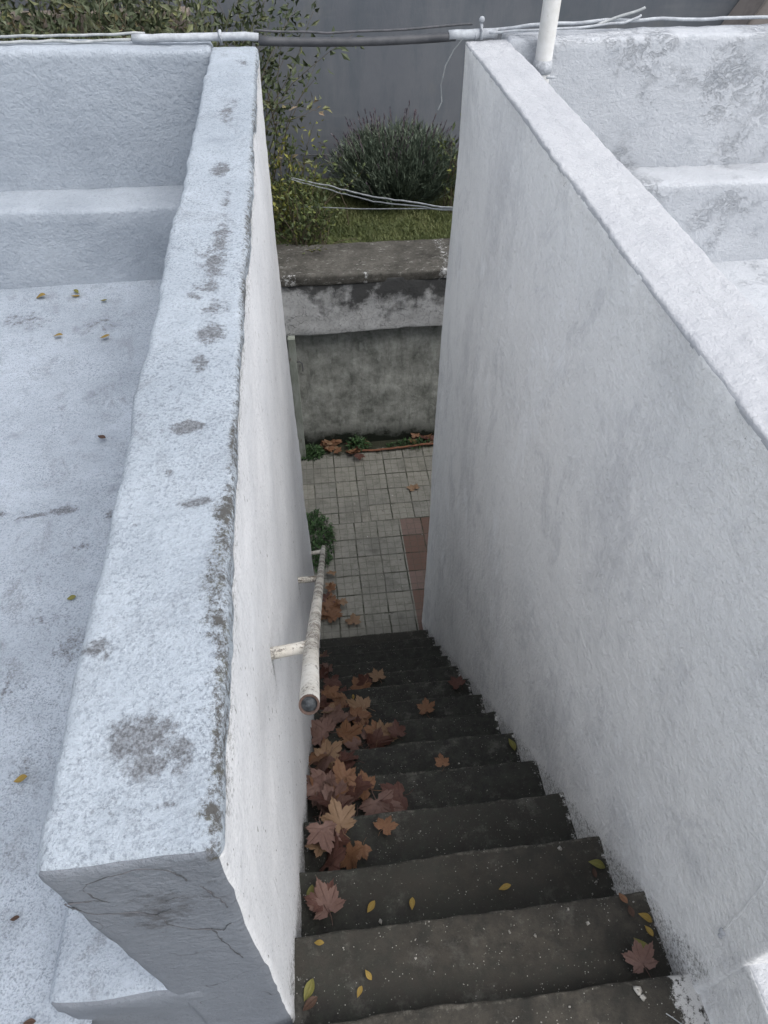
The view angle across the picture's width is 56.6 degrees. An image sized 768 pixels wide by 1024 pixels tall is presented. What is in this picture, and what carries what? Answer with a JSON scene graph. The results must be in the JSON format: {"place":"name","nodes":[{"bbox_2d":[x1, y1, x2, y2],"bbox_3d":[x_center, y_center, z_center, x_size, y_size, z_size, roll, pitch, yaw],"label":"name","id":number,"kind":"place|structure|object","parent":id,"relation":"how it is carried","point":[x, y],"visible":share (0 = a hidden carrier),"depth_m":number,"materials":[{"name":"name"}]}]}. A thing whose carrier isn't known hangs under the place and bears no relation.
{"place":"outdoors","nodes":[
{"label":"outdoors","id":0,"kind":"place"},
{"bbox_2d":[0,279,161,1023],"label":"terrace floor","id":1,"kind":"structure","parent":0,"point":[66,398],"depth_m":2.06,"materials":[{"name":"white paint"}]},
{"bbox_2d":[13,774,26,782],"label":"fallen leaf","id":2,"kind":"object","parent":1,"relation":"on","point":[22,777],"visible":1,"depth_m":1.55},
{"bbox_2d":[0,39,212,288],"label":"parapet wall","id":3,"kind":"structure","parent":1,"relation":"on","point":[95,142],"depth_m":2.81,"materials":[{"name":"paint"}]},
{"bbox_2d":[0,38,131,44],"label":"cable","id":4,"kind":"object","parent":3,"relation":"on","point":[65,41],"visible":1,"depth_m":2.60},
{"bbox_2d":[0,31,144,37],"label":"cable","id":5,"kind":"object","parent":3,"relation":"on","point":[69,35],"visible":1,"depth_m":2.62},
{"bbox_2d":[270,175,454,244],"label":"lawn","id":6,"kind":"structure","parent":0,"point":[378,221],"depth_m":6.48,"materials":[{"name":"plant"}]},
{"bbox_2d":[0,6,192,40],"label":"bush","id":7,"kind":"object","parent":6,"relation":"on","point":[188,13],"depth_m":5.52,"materials":[{"name":"plant"}]},
{"bbox_2d":[0,0,223,40],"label":"bush","id":8,"kind":"object","parent":6,"relation":"on","point":[6,8],"visible":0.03,"depth_m":5.07,"materials":[{"name":"green plant"}]},
{"bbox_2d":[0,0,331,170],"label":"bush","id":9,"kind":"object","parent":6,"relation":"on","point":[99,8],"visible":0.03,"depth_m":5.18,"materials":[{"name":"green plant"}]},
{"bbox_2d":[0,0,364,145],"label":"bush","id":10,"kind":"object","parent":6,"relation":"on","point":[159,21],"visible":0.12,"depth_m":5.18,"materials":[{"name":"green plant"}]},
{"bbox_2d":[140,0,320,221],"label":"bush","id":11,"kind":"object","parent":6,"relation":"on","point":[277,101],"visible":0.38,"depth_m":5.65,"materials":[{"name":"green plant"}]},
{"bbox_2d":[266,120,369,242],"bbox_3d":[-0.752,-2.721,5.942,1.073,0.932,0.923,-19,50,-18],"label":"shrub","id":12,"kind":"object","parent":6,"relation":"on","point":[276,196],"visible":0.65,"depth_m":5.92,"materials":[{"name":"green plant"}]},
{"bbox_2d":[302,206,452,209],"bbox_3d":[0.281,-2.025,4.819,0.026,0.944,2.987,-31,54,-26],"label":"cable","id":13,"kind":"object","parent":12,"relation":"on","point":[380,208],"visible":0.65,"depth_m":5.20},
{"bbox_2d":[273,173,365,253],"bbox_3d":[-0.618,-2.392,5.776,0.959,0.666,0.608,-29,53,-25],"label":"shrub","id":14,"kind":"object","parent":6,"relation":"on","point":[305,230],"visible":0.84,"depth_m":5.83,"materials":[{"name":"green plant"}]},
{"bbox_2d":[1,0,738,180],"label":"boundary wall","id":15,"kind":"structure","parent":6,"relation":"on","point":[383,80],"depth_m":6.38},
{"bbox_2d":[319,100,458,206],"bbox_3d":[0.125,-3.265,6.485,1.444,0.766,1.281,-4,47,-5],"label":"lavender bush","id":16,"kind":"object","parent":6,"relation":"on","point":[403,162],"visible":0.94,"depth_m":6.34,"materials":[{"name":"plant"}]},
{"bbox_2d":[427,113,460,212],"bbox_3d":[0.817,-3.075,6.359,0.662,0.786,0.760,34,55,27],"label":"shrub","id":17,"kind":"object","parent":6,"relation":"on","point":[449,189],"visible":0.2,"depth_m":6.36,"materials":[{"name":"green plant"}]},
{"bbox_2d":[721,0,767,24],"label":"neighbour shed","id":18,"kind":"structure","parent":6,"relation":"on","point":[749,7],"depth_m":6.19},
{"bbox_2d":[301,438,432,638],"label":"patio floor","id":19,"kind":"structure","parent":0,"point":[397,528],"depth_m":6.22,"materials":[{"name":"tile"}]},
{"bbox_2d":[287,335,305,459],"bbox_3d":[-0.748,-0.982,6.369,0.113,1.336,0.066,-4,47,-5],"label":"gate post","id":20,"kind":"object","parent":19,"relation":"on","point":[295,382],"visible":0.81,"depth_m":6.26,"materials":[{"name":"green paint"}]},
{"bbox_2d":[302,443,326,461],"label":"weed","id":21,"kind":"object","parent":19,"relation":"on","point":[312,450],"visible":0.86,"depth_m":6.82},
{"bbox_2d":[306,508,335,571],"bbox_3d":[-0.586,0.220,6.074,0.382,0.187,0.724,-4,47,-5],"label":"weed","id":22,"kind":"object","parent":19,"relation":"on","point":[318,532],"visible":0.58,"depth_m":6.09,"materials":[{"name":"plant"}]},
{"bbox_2d":[326,582,335,591],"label":"fallen leaf","id":23,"kind":"object","parent":19,"relation":"on","point":[330,587],"visible":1,"depth_m":5.71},
{"bbox_2d":[330,601,341,611],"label":"fallen leaf","id":24,"kind":"object","parent":19,"relation":"on","point":[335,607],"visible":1,"depth_m":5.60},
{"bbox_2d":[344,613,360,625],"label":"fallen leaf","id":25,"kind":"object","parent":19,"relation":"on","point":[353,619],"visible":1,"depth_m":5.53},
{"bbox_2d":[345,433,371,451],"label":"weed","id":26,"kind":"object","parent":19,"relation":"on","point":[358,440],"visible":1,"depth_m":6.89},
{"bbox_2d":[346,442,433,452],"bbox_3d":[0.144,-0.628,6.918,1.031,0.039,0.046,-6,47,-6],"label":"stick","id":27,"kind":"object","parent":19,"relation":"on","point":[397,447],"visible":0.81,"depth_m":6.90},
{"bbox_2d":[386,436,431,449],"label":"weed","id":28,"kind":"object","parent":19,"relation":"on","point":[408,441],"visible":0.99,"depth_m":6.95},
{"bbox_2d":[407,484,419,490],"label":"fallen leaf","id":29,"kind":"object","parent":19,"relation":"on","point":[411,487],"visible":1,"depth_m":6.56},
{"bbox_2d":[324,475,673,1022],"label":"debris","id":30,"kind":"object","parent":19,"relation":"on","point":[639,991],"visible":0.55,"depth_m":1.62,"materials":[{"name":"dry leaves"}]},
{"label":"fallen leaf","id":31,"kind":"object","parent":19,"relation":"on","visible":0},
{"bbox_2d":[323,599,335,610],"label":"fallen leaf","id":32,"kind":"object","parent":31,"relation":"on","point":[327,604],"visible":1,"depth_m":5.59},
{"bbox_2d":[326,607,336,622],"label":"fallen leaf","id":33,"kind":"object","parent":31,"relation":"on","point":[330,613],"visible":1,"depth_m":5.54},
{"bbox_2d":[289,177,452,207],"bbox_3d":[0.258,-2.111,4.737,0.066,0.709,3.052,-32,55,-27],"label":"cable","id":34,"kind":"object","parent":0,"point":[375,196],"visible":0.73,"depth_m":5.13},
{"bbox_2d":[289,178,452,210],"bbox_3d":[0.253,-2.113,4.744,0.072,0.715,3.056,-32,55,-27],"label":"cable","id":35,"kind":"object","parent":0,"point":[376,201],"visible":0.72,"depth_m":5.14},
{"bbox_2d":[713,259,767,320],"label":"terrace floor","id":36,"kind":"structure","parent":0,"point":[748,279],"depth_m":3.18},
{"bbox_2d":[501,24,767,262],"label":"parapet wall","id":37,"kind":"structure","parent":36,"relation":"on","point":[674,119],"depth_m":2.96,"materials":[{"name":"paint"}]},
{"bbox_2d":[533,0,560,82],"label":"pole","id":38,"kind":"object","parent":37,"relation":"on","point":[543,59],"visible":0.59,"depth_m":2.66,"materials":[{"name":"metal"}]},
{"bbox_2d":[489,14,641,33],"bbox_3d":[0.707,-1.880,2.752,0.623,0.040,0.022,-9,47,-9],"label":"cable","id":39,"kind":"object","parent":37,"relation":"on","point":[563,28],"visible":0.95,"depth_m":2.76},
{"bbox_2d":[597,6,645,23],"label":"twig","id":40,"kind":"object","parent":39,"relation":"on","point":[624,14],"visible":1,"depth_m":2.78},
{"bbox_2d":[498,15,767,30],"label":"cable","id":41,"kind":"object","parent":37,"relation":"on","point":[639,20],"visible":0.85,"depth_m":2.81,"materials":[{"name":"plastic"}]},
{"label":"fallen leaf","id":42,"kind":"object","parent":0,"visible":0},
{"bbox_2d":[304,843,325,857],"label":"fallen leaf","id":43,"kind":"object","parent":42,"relation":"on","point":[318,851],"visible":0.38,"depth_m":2.10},
{"label":"ground","id":44,"kind":"structure","parent":0,"visible":0},
{"bbox_2d":[37,46,320,1023],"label":"stairwell wall","id":45,"kind":"structure","parent":44,"relation":"on","point":[171,858],"depth_m":1.10,"materials":[{"name":"white paint"}]},
{"bbox_2d":[270,545,324,714],"bbox_3d":[-0.324,0.279,3.169,0.135,3.045,2.929,-4,47,-5],"label":"handrail","id":46,"kind":"object","parent":45,"relation":"attached to","point":[309,694],"visible":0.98,"depth_m":1.51,"materials":[{"name":"metal"}]},
{"bbox_2d":[276,238,449,445],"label":"retaining wall","id":47,"kind":"structure","parent":44,"relation":"on","point":[363,321],"depth_m":6.11,"materials":[{"name":"concrete"}]},
{"bbox_2d":[293,630,709,1023],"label":"staircase","id":48,"kind":"structure","parent":44,"relation":"on","point":[465,822],"depth_m":1.85,"materials":[{"name":"concrete"}]},
{"bbox_2d":[304,979,314,1000],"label":"fallen leaf","id":49,"kind":"object","parent":48,"relation":"on","point":[309,988],"visible":1,"depth_m":1.53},
{"bbox_2d":[303,996,317,1010],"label":"fallen leaf","id":50,"kind":"object","parent":48,"relation":"on","point":[310,1002],"visible":1,"depth_m":1.51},
{"bbox_2d":[308,751,328,766],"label":"fallen leaf","id":51,"kind":"object","parent":48,"relation":"on","point":[313,757],"visible":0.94,"depth_m":2.74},
{"bbox_2d":[307,767,334,786],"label":"fallen leaf","id":52,"kind":"object","parent":48,"relation":"on","point":[318,772],"visible":0.3,"depth_m":2.48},
{"bbox_2d":[306,772,335,807],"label":"fallen leaf","id":53,"kind":"object","parent":52,"relation":"on","point":[318,784],"visible":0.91,"depth_m":2.44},
{"bbox_2d":[328,779,344,801],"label":"fallen leaf","id":54,"kind":"object","parent":52,"relation":"on","point":[336,785],"visible":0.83,"depth_m":2.43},
{"bbox_2d":[327,778,350,799],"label":"fallen leaf","id":55,"kind":"object","parent":52,"relation":"on","point":[337,782],"visible":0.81,"depth_m":2.44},
{"bbox_2d":[311,715,335,741],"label":"fallen leaf","id":56,"kind":"object","parent":48,"relation":"on","point":[327,724],"visible":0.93,"depth_m":3.07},
{"bbox_2d":[310,725,329,747],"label":"fallen leaf","id":57,"kind":"object","parent":56,"relation":"on","point":[318,733],"visible":0.89,"depth_m":3.02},
{"bbox_2d":[313,747,333,772],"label":"fallen leaf","id":58,"kind":"object","parent":48,"relation":"on","point":[323,764],"visible":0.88,"depth_m":2.72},
{"bbox_2d":[312,791,335,817],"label":"fallen leaf","id":59,"kind":"object","parent":48,"relation":"on","point":[323,809],"visible":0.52,"depth_m":2.39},
{"bbox_2d":[322,783,354,809],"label":"fallen leaf","id":60,"kind":"object","parent":59,"relation":"on","point":[337,790],"visible":0.39,"depth_m":2.40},
{"bbox_2d":[307,792,344,807],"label":"fallen leaf","id":61,"kind":"object","parent":60,"relation":"on","point":[319,799],"visible":0.62,"depth_m":2.38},
{"bbox_2d":[319,664,328,678],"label":"fallen leaf","id":62,"kind":"object","parent":48,"relation":"on","point":[323,670],"visible":0.84,"depth_m":4.24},
{"bbox_2d":[306,876,345,925],"bbox_3d":[-0.149,0.983,1.803,0.094,0.039,0.099,21,50,18],"label":"fallen leaf","id":63,"kind":"object","parent":48,"relation":"on","point":[329,899],"visible":1,"depth_m":1.81,"materials":[{"name":"plant"}]},
{"bbox_2d":[304,878,333,916],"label":"fallen leaf","id":64,"kind":"object","parent":63,"relation":"on","point":[311,902],"visible":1,"depth_m":1.82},
{"bbox_2d":[320,685,341,698],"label":"fallen leaf","id":65,"kind":"object","parent":48,"relation":"on","point":[328,691],"visible":0.96,"depth_m":3.63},
{"bbox_2d":[319,826,346,870],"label":"fallen leaf","id":66,"kind":"object","parent":48,"relation":"on","point":[335,858],"visible":0.94,"depth_m":2.06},
{"bbox_2d":[323,674,342,689],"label":"fallen leaf","id":67,"kind":"object","parent":48,"relation":"on","point":[332,681],"visible":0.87,"depth_m":3.95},
{"bbox_2d":[320,796,355,838],"bbox_3d":[-0.139,0.927,2.161,0.122,0.031,0.114,9,47,8],"label":"fallen leaf","id":68,"kind":"object","parent":48,"relation":"on","point":[339,816],"visible":0.86,"depth_m":2.17,"materials":[{"name":"plant"}]},
{"bbox_2d":[336,752,347,770],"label":"fallen leaf","id":69,"kind":"object","parent":48,"relation":"on","point":[343,757],"visible":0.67,"depth_m":2.74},
{"bbox_2d":[335,828,350,848],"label":"fallen leaf","id":70,"kind":"object","parent":48,"relation":"on","point":[344,839],"visible":0.34,"depth_m":2.12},
{"bbox_2d":[305,810,342,853],"bbox_3d":[-0.179,0.947,2.100,0.114,0.056,0.113,22,50,19],"label":"fallen leaf","id":71,"kind":"object","parent":70,"relation":"on","point":[323,835],"visible":1,"depth_m":2.10,"materials":[{"name":"plant"}]},
{"bbox_2d":[332,750,355,765],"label":"fallen leaf","id":72,"kind":"object","parent":48,"relation":"on","point":[350,756],"visible":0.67,"depth_m":2.75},
{"bbox_2d":[314,739,342,768],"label":"fallen leaf","id":73,"kind":"object","parent":72,"relation":"on","point":[326,746],"visible":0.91,"depth_m":2.76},
{"bbox_2d":[333,756,355,786],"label":"fallen leaf","id":74,"kind":"object","parent":48,"relation":"on","point":[339,770],"visible":0.46,"depth_m":2.49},
{"bbox_2d":[341,710,355,721],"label":"fallen leaf","id":75,"kind":"object","parent":48,"relation":"on","point":[350,716],"visible":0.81,"depth_m":3.32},
{"bbox_2d":[334,750,363,768],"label":"fallen leaf","id":76,"kind":"object","parent":48,"relation":"on","point":[348,764],"visible":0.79,"depth_m":2.73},
{"bbox_2d":[336,718,363,748],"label":"fallen leaf","id":77,"kind":"object","parent":48,"relation":"on","point":[348,732],"visible":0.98,"depth_m":3.02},
{"bbox_2d":[338,842,361,869],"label":"fallen leaf","id":78,"kind":"object","parent":48,"relation":"on","point":[349,861],"visible":0.86,"depth_m":2.08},
{"bbox_2d":[344,785,358,804],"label":"fallen leaf","id":79,"kind":"object","parent":48,"relation":"on","point":[351,792],"visible":0.31,"depth_m":2.43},
{"bbox_2d":[344,774,373,804],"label":"fallen leaf","id":80,"kind":"object","parent":79,"relation":"on","point":[361,786],"visible":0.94,"depth_m":2.43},
{"bbox_2d":[344,736,360,750],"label":"fallen leaf","id":81,"kind":"object","parent":48,"relation":"on","point":[354,743],"visible":0.89,"depth_m":2.99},
{"bbox_2d":[345,694,373,711],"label":"fallen leaf","id":82,"kind":"object","parent":48,"relation":"on","point":[358,702],"visible":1,"depth_m":3.38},
{"bbox_2d":[349,673,371,689],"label":"fallen leaf","id":83,"kind":"object","parent":48,"relation":"on","point":[355,681],"visible":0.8,"depth_m":3.92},
{"bbox_2d":[354,714,367,724],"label":"fallen leaf","id":84,"kind":"object","parent":48,"relation":"on","point":[358,719],"visible":0.08,"depth_m":3.31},
{"bbox_2d":[346,706,370,724],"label":"fallen leaf","id":85,"kind":"object","parent":84,"relation":"on","point":[356,711],"visible":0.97,"depth_m":3.33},
{"bbox_2d":[344,770,381,801],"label":"fallen leaf","id":86,"kind":"object","parent":48,"relation":"on","point":[365,795],"visible":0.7,"depth_m":2.46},
{"bbox_2d":[355,838,372,859],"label":"fallen leaf","id":87,"kind":"object","parent":48,"relation":"on","point":[365,849],"visible":0.73,"depth_m":2.10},
{"bbox_2d":[361,726,370,746],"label":"fallen leaf","id":88,"kind":"object","parent":48,"relation":"on","point":[364,734],"visible":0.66,"depth_m":3.05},
{"bbox_2d":[367,900,374,912],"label":"fallen leaf","id":89,"kind":"object","parent":48,"relation":"on","point":[371,905],"visible":1,"depth_m":1.83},
{"bbox_2d":[368,668,385,682],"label":"fallen leaf","id":90,"kind":"object","parent":48,"relation":"on","point":[375,675],"visible":1,"depth_m":3.98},
{"bbox_2d":[365,726,394,748],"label":"fallen leaf","id":91,"kind":"object","parent":48,"relation":"on","point":[375,736],"visible":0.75,"depth_m":3.02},
{"bbox_2d":[363,718,387,733],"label":"fallen leaf","id":92,"kind":"object","parent":91,"relation":"on","point":[368,728],"visible":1,"depth_m":3.05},
{"bbox_2d":[358,788,404,814],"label":"fallen leaf","id":93,"kind":"object","parent":48,"relation":"on","point":[369,806],"visible":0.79,"depth_m":2.40,"materials":[{"name":"plant"}]},
{"bbox_2d":[372,816,398,835],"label":"fallen leaf","id":94,"kind":"object","parent":48,"relation":"on","point":[387,825],"visible":1,"depth_m":2.15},
{"bbox_2d":[373,718,397,745],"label":"fallen leaf","id":95,"kind":"object","parent":48,"relation":"on","point":[380,724],"visible":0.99,"depth_m":3.06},
{"bbox_2d":[379,781,413,811],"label":"fallen leaf","id":96,"kind":"object","parent":48,"relation":"on","point":[398,790],"visible":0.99,"depth_m":2.43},
{"bbox_2d":[386,719,406,740],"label":"fallen leaf","id":97,"kind":"object","parent":48,"relation":"on","point":[396,730],"visible":1,"depth_m":3.06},
{"bbox_2d":[416,698,434,717],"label":"fallen leaf","id":98,"kind":"object","parent":48,"relation":"on","point":[425,706],"visible":0.98,"depth_m":3.39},
{"bbox_2d":[435,752,448,770],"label":"fallen leaf","id":99,"kind":"object","parent":48,"relation":"on","point":[441,760],"visible":1,"depth_m":2.53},
{"bbox_2d":[448,676,465,689],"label":"fallen leaf","id":100,"kind":"object","parent":48,"relation":"on","point":[454,682],"visible":1,"depth_m":3.70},
{"bbox_2d":[499,883,510,889],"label":"fallen leaf","id":101,"kind":"object","parent":48,"relation":"on","point":[505,886],"visible":1,"depth_m":1.86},
{"bbox_2d":[589,859,604,868],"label":"fallen leaf","id":102,"kind":"object","parent":48,"relation":"on","point":[597,863],"visible":1,"depth_m":1.90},
{"bbox_2d":[621,938,658,977],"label":"fallen leaf","id":103,"kind":"object","parent":48,"relation":"on","point":[639,958],"visible":0.98,"depth_m":1.55,"materials":[{"name":"plant"}]},
{"bbox_2d":[638,913,651,922],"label":"fallen leaf","id":104,"kind":"object","parent":48,"relation":"on","point":[646,916],"visible":1,"depth_m":1.62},
{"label":"fallen leaf","id":105,"kind":"object","parent":48,"relation":"on","visible":0},
{"bbox_2d":[330,692,352,707],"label":"fallen leaf","id":106,"kind":"object","parent":105,"relation":"on","point":[339,699],"visible":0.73,"depth_m":3.61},
{"label":"fallen leaf","id":107,"kind":"object","parent":48,"relation":"on","visible":0},
{"bbox_2d":[356,673,371,685],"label":"fallen leaf","id":108,"kind":"object","parent":107,"relation":"on","point":[362,679],"visible":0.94,"depth_m":3.92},
{"bbox_2d":[422,39,767,1023],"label":"stairwell wall","id":109,"kind":"structure","parent":44,"relation":"on","point":[594,619],"depth_m":1.72,"materials":[{"name":"white paint"}]},
{"bbox_2d":[131,16,497,46],"bbox_3d":[-0.247,-1.799,2.684,1.373,0.090,0.048,-4,47,-5],"label":"conduit pipe","id":110,"kind":"object","parent":109,"relation":"attached to","point":[481,33],"visible":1,"depth_m":2.70,"materials":[{"name":"plastic"}]},
{"bbox_2d":[255,23,472,33],"bbox_3d":[-0.072,-1.842,2.724,0.833,0.026,0.014,-5,47,-5],"label":"cable","id":111,"kind":"object","parent":110,"relation":"attached to","point":[360,31],"visible":1,"depth_m":2.73,"materials":[{"name":"plastic"}]},
{"bbox_2d":[438,39,462,109],"bbox_3d":[0.263,-1.740,2.846,0.084,0.260,0.014,14,48,12],"label":"cable","id":112,"kind":"object","parent":110,"relation":"hanging from","point":[444,71],"visible":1,"depth_m":2.83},
{"bbox_2d":[718,927,724,938],"bbox_3d":[0.630,0.785,1.331,0.014,0.028,0.014,-4,47,-5],"label":"fixing","id":113,"kind":"object","parent":109,"relation":"attached to","point":[721,933],"visible":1,"depth_m":1.32,"materials":[{"name":"white paint"}]},
{"bbox_2d":[723,866,767,931],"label":"wire","id":114,"kind":"object","parent":109,"relation":"attached to","point":[739,914],"visible":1,"depth_m":1.23,"materials":[{"name":"white paint"}]},
{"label":"fallen leaf","id":115,"kind":"object","parent":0,"visible":0},
{"bbox_2d":[319,705,340,723],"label":"fallen leaf","id":116,"kind":"object","parent":115,"relation":"on","point":[324,715],"visible":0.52,"depth_m":3.33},
{"bbox_2d":[325,703,344,722],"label":"fallen leaf","id":117,"kind":"object","parent":116,"relation":"on","point":[336,714],"visible":0.88,"depth_m":3.31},
{"label":"fallen leaf","id":118,"kind":"object","parent":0,"visible":0},
{"bbox_2d":[318,694,329,709],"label":"fallen leaf","id":119,"kind":"object","parent":118,"relation":"on","point":[323,701],"visible":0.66,"depth_m":3.58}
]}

